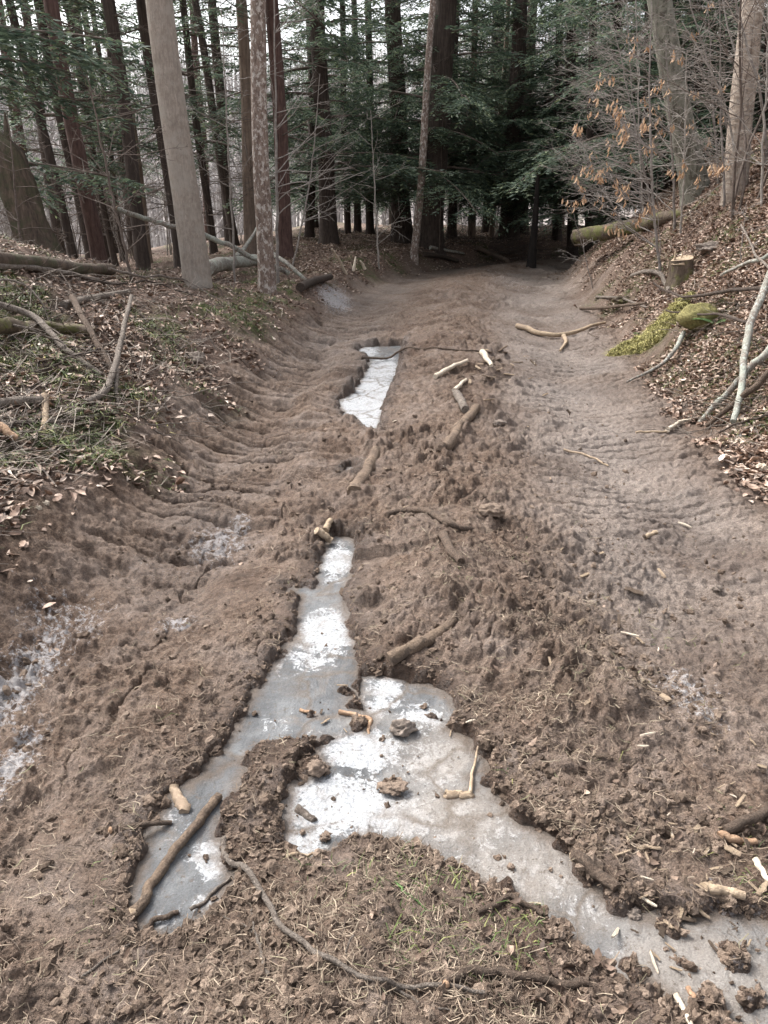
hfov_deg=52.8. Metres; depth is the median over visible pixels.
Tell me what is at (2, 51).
hemlock tree
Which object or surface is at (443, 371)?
stick
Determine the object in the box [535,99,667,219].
beech sapling
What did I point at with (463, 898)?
grass sprigs
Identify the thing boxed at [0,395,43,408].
stick
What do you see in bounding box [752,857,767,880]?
splinter
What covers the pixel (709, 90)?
hemlock tree
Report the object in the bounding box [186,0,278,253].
pine tree
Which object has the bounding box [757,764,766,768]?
wood chip
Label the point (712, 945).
wood chip
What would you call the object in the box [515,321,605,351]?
branch
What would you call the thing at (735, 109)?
birch tree
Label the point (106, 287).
brush tangle
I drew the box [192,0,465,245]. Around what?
hemlock tree
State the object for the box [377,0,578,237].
hemlock tree
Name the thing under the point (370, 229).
hemlock tree
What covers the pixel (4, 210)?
bare bush
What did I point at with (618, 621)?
wood chip
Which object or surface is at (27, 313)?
branch
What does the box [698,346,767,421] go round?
branch
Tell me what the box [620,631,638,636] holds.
wood chip
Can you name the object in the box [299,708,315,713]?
splinter
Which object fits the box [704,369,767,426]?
branch
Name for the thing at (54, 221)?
hemlock tree
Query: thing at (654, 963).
wood chip
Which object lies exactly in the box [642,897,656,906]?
wood chip
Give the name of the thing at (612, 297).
branch
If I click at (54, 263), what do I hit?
log
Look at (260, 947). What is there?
twig
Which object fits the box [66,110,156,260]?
bare bush
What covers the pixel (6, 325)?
log
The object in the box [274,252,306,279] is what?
branch
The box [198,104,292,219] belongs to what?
bare bush
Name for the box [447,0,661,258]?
hemlock tree
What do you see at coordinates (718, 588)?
stone
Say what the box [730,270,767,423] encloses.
branch
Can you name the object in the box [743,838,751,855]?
wood chip
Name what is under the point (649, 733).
wood chip
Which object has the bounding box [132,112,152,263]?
broken tree
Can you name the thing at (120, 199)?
bare bush
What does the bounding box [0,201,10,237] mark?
bare bush
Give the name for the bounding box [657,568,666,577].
wood chip
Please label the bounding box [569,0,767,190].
hemlock tree
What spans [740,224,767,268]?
branch
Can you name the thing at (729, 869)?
wood chip
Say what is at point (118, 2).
sky
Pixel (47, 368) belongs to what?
twig
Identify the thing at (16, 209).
bare sapling
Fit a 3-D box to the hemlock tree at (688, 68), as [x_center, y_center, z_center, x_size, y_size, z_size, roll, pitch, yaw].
[10.908,-18.170,23.960,5.909,18.159,5.453,-12,25,-27]
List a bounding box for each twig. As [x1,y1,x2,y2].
[0,279,49,320]
[13,324,89,362]
[34,341,116,372]
[62,423,123,449]
[72,273,203,297]
[80,939,135,978]
[85,412,138,429]
[108,267,220,299]
[139,313,189,356]
[189,875,231,910]
[223,908,273,975]
[360,346,491,359]
[563,448,608,465]
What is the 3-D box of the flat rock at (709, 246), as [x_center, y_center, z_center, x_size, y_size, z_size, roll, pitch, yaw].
[4.060,-3.304,9.629,0.374,0.139,0.331,8,23,20]
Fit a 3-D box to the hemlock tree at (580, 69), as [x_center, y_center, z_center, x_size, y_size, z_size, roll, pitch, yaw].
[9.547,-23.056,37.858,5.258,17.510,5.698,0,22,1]
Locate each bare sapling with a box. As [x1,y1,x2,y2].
[0,111,86,243]
[26,59,187,281]
[137,0,308,283]
[267,0,376,283]
[292,73,382,265]
[346,97,421,268]
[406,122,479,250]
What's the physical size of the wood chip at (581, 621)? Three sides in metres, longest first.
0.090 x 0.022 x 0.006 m
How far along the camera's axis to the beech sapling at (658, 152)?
11.19 m
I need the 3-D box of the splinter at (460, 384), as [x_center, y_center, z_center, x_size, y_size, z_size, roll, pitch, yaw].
[0.657,-1.103,6.686,0.041,0.063,0.576,6,23,14]
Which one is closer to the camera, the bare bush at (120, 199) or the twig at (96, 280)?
the twig at (96, 280)
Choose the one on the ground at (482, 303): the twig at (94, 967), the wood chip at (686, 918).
the twig at (94, 967)
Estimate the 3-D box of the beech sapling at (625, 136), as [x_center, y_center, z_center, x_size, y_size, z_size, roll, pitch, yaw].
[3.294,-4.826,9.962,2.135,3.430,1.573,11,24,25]
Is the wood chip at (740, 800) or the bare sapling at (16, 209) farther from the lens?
the bare sapling at (16, 209)
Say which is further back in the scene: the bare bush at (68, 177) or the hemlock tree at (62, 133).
the bare bush at (68, 177)
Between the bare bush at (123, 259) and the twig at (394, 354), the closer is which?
the twig at (394, 354)
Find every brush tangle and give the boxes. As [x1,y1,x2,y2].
[0,238,226,385]
[0,262,259,449]
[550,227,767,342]
[618,274,767,453]
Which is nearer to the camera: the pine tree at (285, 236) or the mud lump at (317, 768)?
the mud lump at (317, 768)
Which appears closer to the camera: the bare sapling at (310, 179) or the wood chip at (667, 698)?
the wood chip at (667, 698)
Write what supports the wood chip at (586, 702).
on the ground at (482, 303)
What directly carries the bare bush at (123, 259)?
on the ground at (482, 303)
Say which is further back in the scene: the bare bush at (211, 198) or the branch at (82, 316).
the bare bush at (211, 198)
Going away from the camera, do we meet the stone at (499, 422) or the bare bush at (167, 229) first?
the stone at (499, 422)
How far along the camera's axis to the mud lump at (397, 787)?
2.23 m
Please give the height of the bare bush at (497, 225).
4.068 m
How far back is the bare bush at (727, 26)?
11.88 m
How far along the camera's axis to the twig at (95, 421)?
4.76 m
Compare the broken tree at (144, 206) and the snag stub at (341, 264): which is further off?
the broken tree at (144, 206)
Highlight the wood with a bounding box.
[0,3,766,253]
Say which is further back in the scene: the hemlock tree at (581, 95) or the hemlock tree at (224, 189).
the hemlock tree at (581, 95)
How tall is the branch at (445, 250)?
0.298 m
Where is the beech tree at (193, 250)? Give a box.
[145,0,212,288]
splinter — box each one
[286,852,313,858]
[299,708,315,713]
[452,378,466,391]
[673,992,692,1023]
[685,985,695,997]
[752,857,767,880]
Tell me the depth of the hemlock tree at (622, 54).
28.52 m
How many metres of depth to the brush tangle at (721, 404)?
6.27 m
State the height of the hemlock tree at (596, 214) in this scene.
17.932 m
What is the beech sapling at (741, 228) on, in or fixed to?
on the ground at (482, 303)
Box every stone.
[185,351,205,363]
[319,833,330,841]
[389,718,417,736]
[492,419,507,426]
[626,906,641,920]
[711,585,722,590]
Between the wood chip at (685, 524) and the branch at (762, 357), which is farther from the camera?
the branch at (762, 357)
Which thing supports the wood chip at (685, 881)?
on the ground at (482, 303)
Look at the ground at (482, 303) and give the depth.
3.50 m
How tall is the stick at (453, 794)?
0.042 m
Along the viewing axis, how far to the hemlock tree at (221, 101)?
22.86 m
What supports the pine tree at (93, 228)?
on the ground at (482, 303)
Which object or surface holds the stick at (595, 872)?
on the ground at (482, 303)
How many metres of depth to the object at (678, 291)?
9.61 m
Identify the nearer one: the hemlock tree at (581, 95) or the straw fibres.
the straw fibres
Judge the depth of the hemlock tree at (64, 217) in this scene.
14.16 m
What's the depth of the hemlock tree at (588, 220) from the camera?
19.67 m
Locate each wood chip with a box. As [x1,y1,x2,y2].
[575,618,584,625]
[583,699,590,705]
[605,716,615,723]
[611,927,618,937]
[614,849,630,856]
[617,614,620,627]
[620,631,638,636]
[624,586,643,595]
[631,834,646,841]
[640,732,655,735]
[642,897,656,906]
[643,844,662,849]
[646,822,656,834]
[649,950,658,973]
[650,949,659,960]
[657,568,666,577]
[658,924,665,938]
[659,693,671,701]
[663,919,673,928]
[673,915,696,922]
[677,905,683,919]
[678,522,691,527]
[684,875,687,887]
[694,824,700,832]
[699,908,709,918]
[708,940,717,951]
[709,866,722,869]
[720,865,733,875]
[720,896,735,905]
[724,844,741,856]
[735,794,746,806]
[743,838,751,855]
[747,881,764,896]
[755,881,767,895]
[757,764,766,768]
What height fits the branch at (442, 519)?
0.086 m
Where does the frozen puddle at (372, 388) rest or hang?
on the ground at (482, 303)
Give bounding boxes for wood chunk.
[169,784,190,813]
[323,518,332,532]
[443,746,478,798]
[699,881,745,899]
[717,830,757,844]
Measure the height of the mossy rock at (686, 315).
0.288 m
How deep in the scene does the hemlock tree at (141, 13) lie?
15.16 m
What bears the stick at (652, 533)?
on the ground at (482, 303)
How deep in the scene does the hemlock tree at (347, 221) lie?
23.40 m
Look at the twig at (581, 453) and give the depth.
5.24 m
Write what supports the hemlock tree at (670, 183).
on the ground at (482, 303)
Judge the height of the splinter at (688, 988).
0.029 m
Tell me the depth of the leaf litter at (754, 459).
7.01 m
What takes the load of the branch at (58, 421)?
on the ground at (482, 303)
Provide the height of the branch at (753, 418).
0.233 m
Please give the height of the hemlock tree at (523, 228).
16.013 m
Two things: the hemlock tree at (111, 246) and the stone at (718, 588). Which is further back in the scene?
the hemlock tree at (111, 246)
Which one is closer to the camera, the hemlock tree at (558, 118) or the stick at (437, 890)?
the stick at (437, 890)
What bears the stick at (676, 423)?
on the ground at (482, 303)
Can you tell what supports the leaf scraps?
on the ground at (482, 303)
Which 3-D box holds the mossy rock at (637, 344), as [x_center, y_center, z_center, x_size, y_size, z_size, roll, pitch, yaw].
[2.960,-2.050,8.575,1.130,0.768,0.773,0,22,0]
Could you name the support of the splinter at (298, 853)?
on the frozen puddle at (308, 672)
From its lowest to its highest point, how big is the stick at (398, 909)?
0.033 m
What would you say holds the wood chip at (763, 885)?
on the ground at (482, 303)
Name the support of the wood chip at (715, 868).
on the ground at (482, 303)
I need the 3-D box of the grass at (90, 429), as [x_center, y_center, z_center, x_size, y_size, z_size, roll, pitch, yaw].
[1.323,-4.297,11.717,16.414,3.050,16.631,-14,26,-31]
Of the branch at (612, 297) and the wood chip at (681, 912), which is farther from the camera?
the branch at (612, 297)
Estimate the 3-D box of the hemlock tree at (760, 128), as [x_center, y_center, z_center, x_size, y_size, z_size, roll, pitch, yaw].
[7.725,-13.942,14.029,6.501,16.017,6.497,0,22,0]
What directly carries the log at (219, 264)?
on the ground at (482, 303)
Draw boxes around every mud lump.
[306,759,328,777]
[376,780,408,795]
[478,503,505,516]
[602,638,621,650]
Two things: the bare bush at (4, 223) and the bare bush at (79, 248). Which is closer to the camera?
the bare bush at (4, 223)
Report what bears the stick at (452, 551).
on the ground at (482, 303)
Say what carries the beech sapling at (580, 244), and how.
on the ground at (482, 303)
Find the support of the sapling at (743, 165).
on the ground at (482, 303)
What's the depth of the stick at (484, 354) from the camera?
7.81 m
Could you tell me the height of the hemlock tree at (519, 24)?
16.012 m
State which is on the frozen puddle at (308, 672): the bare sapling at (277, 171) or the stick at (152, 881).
the stick at (152, 881)
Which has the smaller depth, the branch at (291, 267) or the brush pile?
the branch at (291, 267)
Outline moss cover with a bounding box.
[0,223,752,432]
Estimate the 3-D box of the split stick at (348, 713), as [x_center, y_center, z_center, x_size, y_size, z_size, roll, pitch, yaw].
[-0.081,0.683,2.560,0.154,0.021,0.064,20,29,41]
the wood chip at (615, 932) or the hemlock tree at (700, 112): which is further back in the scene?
the hemlock tree at (700, 112)
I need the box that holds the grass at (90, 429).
[0,145,767,529]
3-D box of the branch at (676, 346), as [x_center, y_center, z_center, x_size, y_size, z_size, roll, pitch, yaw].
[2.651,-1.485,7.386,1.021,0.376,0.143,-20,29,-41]
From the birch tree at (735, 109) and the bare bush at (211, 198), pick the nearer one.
the birch tree at (735, 109)
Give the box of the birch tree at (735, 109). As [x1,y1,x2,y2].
[719,0,764,204]
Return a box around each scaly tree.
[250,0,276,294]
[410,0,435,265]
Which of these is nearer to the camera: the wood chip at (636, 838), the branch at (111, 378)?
the wood chip at (636, 838)
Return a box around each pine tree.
[0,0,207,263]
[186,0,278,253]
[197,0,385,258]
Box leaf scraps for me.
[9,285,767,1023]
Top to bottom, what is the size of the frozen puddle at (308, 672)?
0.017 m
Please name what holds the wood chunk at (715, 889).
on the ground at (482, 303)
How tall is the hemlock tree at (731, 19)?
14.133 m
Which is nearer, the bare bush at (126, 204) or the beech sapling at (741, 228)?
the beech sapling at (741, 228)
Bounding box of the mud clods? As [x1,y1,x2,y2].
[0,327,767,1023]
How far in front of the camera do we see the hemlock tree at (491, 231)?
23.85 m
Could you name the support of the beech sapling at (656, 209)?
on the ground at (482, 303)
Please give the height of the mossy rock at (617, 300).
0.138 m
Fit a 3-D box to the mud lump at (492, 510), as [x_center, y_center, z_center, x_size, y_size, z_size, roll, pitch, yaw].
[0.544,-0.014,3.910,0.139,0.078,0.124,0,22,0]
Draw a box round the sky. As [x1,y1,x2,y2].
[0,0,766,105]
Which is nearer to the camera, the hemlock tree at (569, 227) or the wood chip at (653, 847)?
the wood chip at (653, 847)
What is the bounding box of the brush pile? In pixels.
[444,221,576,260]
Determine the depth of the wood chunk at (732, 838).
2.02 m
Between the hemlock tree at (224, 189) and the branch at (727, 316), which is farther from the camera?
the hemlock tree at (224, 189)
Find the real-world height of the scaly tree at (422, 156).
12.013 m
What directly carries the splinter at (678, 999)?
on the frozen puddle at (308, 672)
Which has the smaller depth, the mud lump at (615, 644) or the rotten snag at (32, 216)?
the mud lump at (615, 644)
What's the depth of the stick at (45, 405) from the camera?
4.50 m
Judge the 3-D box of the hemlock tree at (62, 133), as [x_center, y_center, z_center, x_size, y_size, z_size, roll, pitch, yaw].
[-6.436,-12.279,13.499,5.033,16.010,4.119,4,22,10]
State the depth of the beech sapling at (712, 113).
11.46 m
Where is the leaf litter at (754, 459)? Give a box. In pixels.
[0,131,767,608]
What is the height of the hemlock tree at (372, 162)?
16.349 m
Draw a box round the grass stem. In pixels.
[394,880,426,909]
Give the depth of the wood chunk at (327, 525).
3.93 m
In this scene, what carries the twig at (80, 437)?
on the ground at (482, 303)
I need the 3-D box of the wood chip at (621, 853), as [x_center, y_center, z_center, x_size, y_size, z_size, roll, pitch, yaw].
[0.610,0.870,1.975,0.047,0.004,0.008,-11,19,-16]
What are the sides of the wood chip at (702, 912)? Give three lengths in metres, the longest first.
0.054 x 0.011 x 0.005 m
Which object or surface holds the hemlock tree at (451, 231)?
on the ground at (482, 303)
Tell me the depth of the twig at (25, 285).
5.89 m
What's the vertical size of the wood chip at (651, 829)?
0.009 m
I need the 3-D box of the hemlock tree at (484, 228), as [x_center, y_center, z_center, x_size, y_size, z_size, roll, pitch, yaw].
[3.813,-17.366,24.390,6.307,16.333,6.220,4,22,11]
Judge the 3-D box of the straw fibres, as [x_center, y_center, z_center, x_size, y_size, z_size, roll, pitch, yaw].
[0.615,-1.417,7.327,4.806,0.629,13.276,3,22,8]
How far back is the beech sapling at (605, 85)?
12.99 m
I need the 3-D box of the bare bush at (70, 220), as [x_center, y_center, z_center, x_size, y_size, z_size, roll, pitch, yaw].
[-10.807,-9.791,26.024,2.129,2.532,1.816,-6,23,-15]
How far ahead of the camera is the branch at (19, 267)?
6.57 m
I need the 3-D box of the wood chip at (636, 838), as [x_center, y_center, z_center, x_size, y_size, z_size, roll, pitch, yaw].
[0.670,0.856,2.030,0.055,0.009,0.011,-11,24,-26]
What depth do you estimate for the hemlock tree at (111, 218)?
26.93 m
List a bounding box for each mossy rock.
[604,292,695,356]
[611,296,629,304]
[676,302,720,330]
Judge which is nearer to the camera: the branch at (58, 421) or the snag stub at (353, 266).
the branch at (58, 421)
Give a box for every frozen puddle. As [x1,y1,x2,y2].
[128,536,767,1023]
[339,346,400,427]
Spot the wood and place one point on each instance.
(156, 241)
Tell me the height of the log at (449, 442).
0.118 m
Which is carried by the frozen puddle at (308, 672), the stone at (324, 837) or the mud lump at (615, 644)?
the stone at (324, 837)
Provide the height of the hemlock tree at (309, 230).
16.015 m
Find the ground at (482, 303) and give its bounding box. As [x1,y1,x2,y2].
[0,73,767,1023]
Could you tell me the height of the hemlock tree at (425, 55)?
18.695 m
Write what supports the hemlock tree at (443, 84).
on the ground at (482, 303)
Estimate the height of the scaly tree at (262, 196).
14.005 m
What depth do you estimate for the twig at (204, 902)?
1.90 m
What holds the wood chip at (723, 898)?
on the mud clods
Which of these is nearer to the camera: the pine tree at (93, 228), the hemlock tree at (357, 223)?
the pine tree at (93, 228)
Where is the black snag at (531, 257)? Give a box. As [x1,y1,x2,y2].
[526,169,539,267]
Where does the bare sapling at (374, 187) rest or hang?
on the ground at (482, 303)
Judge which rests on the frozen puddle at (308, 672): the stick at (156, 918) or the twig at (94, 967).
the stick at (156, 918)
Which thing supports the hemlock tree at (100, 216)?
on the ground at (482, 303)
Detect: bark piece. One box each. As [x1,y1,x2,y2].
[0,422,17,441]
[294,804,317,822]
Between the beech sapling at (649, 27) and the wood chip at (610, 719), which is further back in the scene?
the beech sapling at (649, 27)
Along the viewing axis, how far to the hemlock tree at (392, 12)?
21.01 m
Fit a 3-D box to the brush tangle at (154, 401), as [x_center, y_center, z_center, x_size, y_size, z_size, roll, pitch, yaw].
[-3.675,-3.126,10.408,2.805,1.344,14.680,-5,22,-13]
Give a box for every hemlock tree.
[0,0,70,229]
[0,0,138,258]
[0,0,153,220]
[0,0,205,258]
[0,0,249,270]
[0,48,17,142]
[1,0,78,253]
[2,0,151,266]
[39,1,163,252]
[45,0,161,253]
[50,0,128,263]
[61,0,154,261]
[63,0,250,267]
[95,0,274,253]
[110,0,302,245]
[141,0,306,241]
[177,5,230,240]
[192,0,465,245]
[223,0,409,237]
[239,2,389,227]
[272,0,415,232]
[274,0,418,233]
[291,0,512,243]
[310,0,561,254]
[325,0,426,234]
[338,57,412,223]
[354,0,538,237]
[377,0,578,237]
[377,1,498,189]
[410,0,564,226]
[415,0,606,240]
[444,0,638,240]
[444,9,543,213]
[446,0,566,232]
[446,0,600,234]
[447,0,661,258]
[467,0,527,236]
[480,0,657,251]
[488,0,764,209]
[496,0,692,236]
[538,31,636,223]
[540,0,765,206]
[542,0,661,225]
[564,22,588,224]
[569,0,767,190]
[576,1,642,223]
[578,0,763,185]
[598,0,765,188]
[620,0,767,187]
[630,3,731,195]
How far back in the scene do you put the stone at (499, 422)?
5.74 m
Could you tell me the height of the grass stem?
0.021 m
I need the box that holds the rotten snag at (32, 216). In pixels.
[0,112,65,256]
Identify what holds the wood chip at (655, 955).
on the frozen puddle at (308, 672)
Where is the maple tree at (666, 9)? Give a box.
[647,0,709,205]
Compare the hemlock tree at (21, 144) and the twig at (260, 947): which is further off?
the hemlock tree at (21, 144)
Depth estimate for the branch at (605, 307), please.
11.19 m
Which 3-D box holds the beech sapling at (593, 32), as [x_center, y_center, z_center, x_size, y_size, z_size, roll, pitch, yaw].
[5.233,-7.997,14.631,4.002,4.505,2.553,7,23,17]
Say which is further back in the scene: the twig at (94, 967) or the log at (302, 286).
the log at (302, 286)
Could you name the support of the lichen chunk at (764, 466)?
on the ground at (482, 303)
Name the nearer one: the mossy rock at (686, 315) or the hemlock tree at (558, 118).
the mossy rock at (686, 315)
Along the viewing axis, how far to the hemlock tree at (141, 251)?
13.92 m
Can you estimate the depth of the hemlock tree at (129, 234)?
24.07 m
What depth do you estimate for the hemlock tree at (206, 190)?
17.57 m
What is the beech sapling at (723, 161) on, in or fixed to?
on the ground at (482, 303)
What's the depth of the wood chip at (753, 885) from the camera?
1.89 m
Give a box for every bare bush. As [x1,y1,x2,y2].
[0,129,49,235]
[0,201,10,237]
[30,121,80,256]
[31,117,77,254]
[31,123,147,237]
[44,190,78,257]
[60,144,159,262]
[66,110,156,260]
[100,157,126,246]
[110,164,161,238]
[137,125,234,254]
[196,161,221,223]
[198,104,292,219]
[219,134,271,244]
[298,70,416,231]
[373,194,410,225]
[495,101,548,235]
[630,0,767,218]
[643,0,767,163]
[649,0,766,130]
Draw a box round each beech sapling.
[524,0,724,213]
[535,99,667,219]
[556,0,676,213]
[557,207,599,288]
[561,0,729,271]
[568,13,732,229]
[580,0,714,216]
[624,39,746,233]
[634,170,671,253]
[662,0,765,184]
[662,0,767,206]
[662,11,734,171]
[706,0,767,205]
[726,201,764,261]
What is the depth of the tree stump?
9.41 m
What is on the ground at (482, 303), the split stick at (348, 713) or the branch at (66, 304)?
the branch at (66, 304)
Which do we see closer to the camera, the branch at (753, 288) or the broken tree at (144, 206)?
the branch at (753, 288)
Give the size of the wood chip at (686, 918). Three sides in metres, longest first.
0.056 x 0.012 x 0.005 m
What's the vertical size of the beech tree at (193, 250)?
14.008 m
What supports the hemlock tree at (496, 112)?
on the ground at (482, 303)
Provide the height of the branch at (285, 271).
1.116 m
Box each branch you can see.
[0,263,99,279]
[0,301,102,376]
[2,409,126,424]
[60,289,130,308]
[69,294,111,369]
[81,294,132,407]
[116,207,289,275]
[221,835,484,1010]
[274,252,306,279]
[386,507,472,531]
[429,245,464,254]
[442,964,588,1005]
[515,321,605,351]
[579,301,646,309]
[595,296,647,307]
[626,330,685,382]
[630,269,670,290]
[653,282,760,298]
[665,310,746,323]
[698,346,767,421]
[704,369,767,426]
[718,413,767,432]
[720,253,767,275]
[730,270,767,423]
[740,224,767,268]
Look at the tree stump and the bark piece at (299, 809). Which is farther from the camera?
the tree stump
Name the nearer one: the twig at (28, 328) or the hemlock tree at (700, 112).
the twig at (28, 328)
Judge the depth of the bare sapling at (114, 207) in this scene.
7.97 m
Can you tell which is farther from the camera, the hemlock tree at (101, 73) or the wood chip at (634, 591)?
the hemlock tree at (101, 73)
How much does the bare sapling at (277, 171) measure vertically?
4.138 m
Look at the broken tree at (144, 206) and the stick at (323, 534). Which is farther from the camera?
the broken tree at (144, 206)
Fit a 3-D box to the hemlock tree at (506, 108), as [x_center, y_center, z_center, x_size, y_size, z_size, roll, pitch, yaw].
[5.059,-19.798,31.674,5.921,15.336,5.839,2,22,5]
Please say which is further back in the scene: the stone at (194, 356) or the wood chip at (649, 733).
the stone at (194, 356)
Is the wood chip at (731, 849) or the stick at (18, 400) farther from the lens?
the stick at (18, 400)
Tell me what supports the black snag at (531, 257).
on the ground at (482, 303)
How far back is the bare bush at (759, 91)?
10.40 m
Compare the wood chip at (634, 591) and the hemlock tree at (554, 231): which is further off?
the hemlock tree at (554, 231)
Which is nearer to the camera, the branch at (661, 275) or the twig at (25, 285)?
the twig at (25, 285)
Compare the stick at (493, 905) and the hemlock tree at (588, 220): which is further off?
the hemlock tree at (588, 220)
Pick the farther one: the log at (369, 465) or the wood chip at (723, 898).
the log at (369, 465)
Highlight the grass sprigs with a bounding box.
[75,406,767,1008]
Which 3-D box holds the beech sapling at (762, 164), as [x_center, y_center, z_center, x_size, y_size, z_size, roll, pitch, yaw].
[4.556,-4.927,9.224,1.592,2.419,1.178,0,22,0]
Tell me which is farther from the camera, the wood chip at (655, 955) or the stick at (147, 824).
the stick at (147, 824)
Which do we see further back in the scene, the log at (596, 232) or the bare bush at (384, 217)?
the bare bush at (384, 217)
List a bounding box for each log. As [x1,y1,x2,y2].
[0,251,115,274]
[0,317,95,335]
[209,227,257,275]
[296,273,332,291]
[347,446,379,494]
[386,616,457,665]
[422,252,458,262]
[435,404,479,452]
[475,245,509,262]
[571,206,687,245]
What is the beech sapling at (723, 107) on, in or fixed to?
on the ground at (482, 303)
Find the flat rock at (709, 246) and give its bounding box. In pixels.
[694,241,717,251]
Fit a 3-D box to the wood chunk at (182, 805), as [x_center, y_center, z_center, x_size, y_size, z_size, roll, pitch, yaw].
[-0.587,0.822,2.212,0.042,0.042,0.130,-14,26,-32]
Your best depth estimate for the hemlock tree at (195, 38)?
28.53 m
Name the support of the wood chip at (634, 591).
on the ground at (482, 303)
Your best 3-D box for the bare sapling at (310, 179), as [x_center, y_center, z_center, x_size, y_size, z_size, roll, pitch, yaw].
[-0.797,-6.327,14.549,1.583,3.446,1.361,13,25,30]
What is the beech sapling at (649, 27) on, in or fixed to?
on the ground at (482, 303)
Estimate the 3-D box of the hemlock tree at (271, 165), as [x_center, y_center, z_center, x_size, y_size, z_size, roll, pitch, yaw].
[-2.749,-16.497,25.441,5.220,13.711,5.294,12,25,27]
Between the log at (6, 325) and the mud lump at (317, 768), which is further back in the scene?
the log at (6, 325)
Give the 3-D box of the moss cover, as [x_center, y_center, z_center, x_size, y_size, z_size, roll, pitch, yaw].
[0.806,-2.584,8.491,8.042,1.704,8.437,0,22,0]
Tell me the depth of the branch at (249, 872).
1.66 m
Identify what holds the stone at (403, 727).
on the frozen puddle at (308, 672)
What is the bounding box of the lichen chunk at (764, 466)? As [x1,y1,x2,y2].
[755,463,767,470]
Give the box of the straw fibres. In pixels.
[0,314,767,1023]
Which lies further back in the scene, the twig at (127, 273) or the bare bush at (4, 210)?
the bare bush at (4, 210)
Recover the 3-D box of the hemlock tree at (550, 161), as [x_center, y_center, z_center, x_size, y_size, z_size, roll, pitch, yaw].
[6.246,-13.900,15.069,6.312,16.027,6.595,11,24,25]
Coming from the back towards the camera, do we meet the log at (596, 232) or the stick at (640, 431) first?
the log at (596, 232)
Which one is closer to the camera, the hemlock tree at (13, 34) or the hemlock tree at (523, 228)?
the hemlock tree at (13, 34)
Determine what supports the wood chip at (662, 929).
on the ground at (482, 303)
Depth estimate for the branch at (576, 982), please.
1.64 m
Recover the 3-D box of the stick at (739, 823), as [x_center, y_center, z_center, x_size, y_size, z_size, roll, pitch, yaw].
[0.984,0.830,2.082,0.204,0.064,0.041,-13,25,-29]
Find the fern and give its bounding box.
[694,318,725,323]
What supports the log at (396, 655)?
on the ground at (482, 303)
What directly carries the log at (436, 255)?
on the ground at (482, 303)
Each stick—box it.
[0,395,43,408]
[40,393,48,432]
[108,820,171,833]
[129,792,222,916]
[143,910,178,928]
[314,527,332,542]
[338,709,372,733]
[384,879,407,921]
[431,884,471,922]
[433,359,468,378]
[438,530,464,564]
[453,389,468,412]
[476,893,543,916]
[479,349,492,366]
[569,849,620,891]
[635,430,666,433]
[644,530,658,538]
[665,419,691,432]
[721,806,767,833]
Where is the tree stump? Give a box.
[661,249,693,293]
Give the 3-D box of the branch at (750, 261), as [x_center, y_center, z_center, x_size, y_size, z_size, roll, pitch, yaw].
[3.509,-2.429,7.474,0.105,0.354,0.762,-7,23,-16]
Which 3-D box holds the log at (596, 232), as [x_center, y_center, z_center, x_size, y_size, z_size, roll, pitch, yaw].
[4.207,-4.937,13.436,0.332,0.729,2.886,-9,24,-22]
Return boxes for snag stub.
[331,248,347,274]
[352,256,355,271]
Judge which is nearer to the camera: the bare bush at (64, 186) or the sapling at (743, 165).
the sapling at (743, 165)
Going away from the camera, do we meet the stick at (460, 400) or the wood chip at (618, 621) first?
the wood chip at (618, 621)
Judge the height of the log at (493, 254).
0.389 m
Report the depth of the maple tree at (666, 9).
11.88 m
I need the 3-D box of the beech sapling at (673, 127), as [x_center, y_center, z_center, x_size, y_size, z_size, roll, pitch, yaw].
[4.207,-5.166,10.823,1.391,2.457,1.460,-4,22,-10]
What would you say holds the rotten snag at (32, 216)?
on the ground at (482, 303)
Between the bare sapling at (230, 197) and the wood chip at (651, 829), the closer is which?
the wood chip at (651, 829)
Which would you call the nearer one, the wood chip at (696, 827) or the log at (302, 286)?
the wood chip at (696, 827)
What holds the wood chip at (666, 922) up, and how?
on the ground at (482, 303)
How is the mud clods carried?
on the ground at (482, 303)

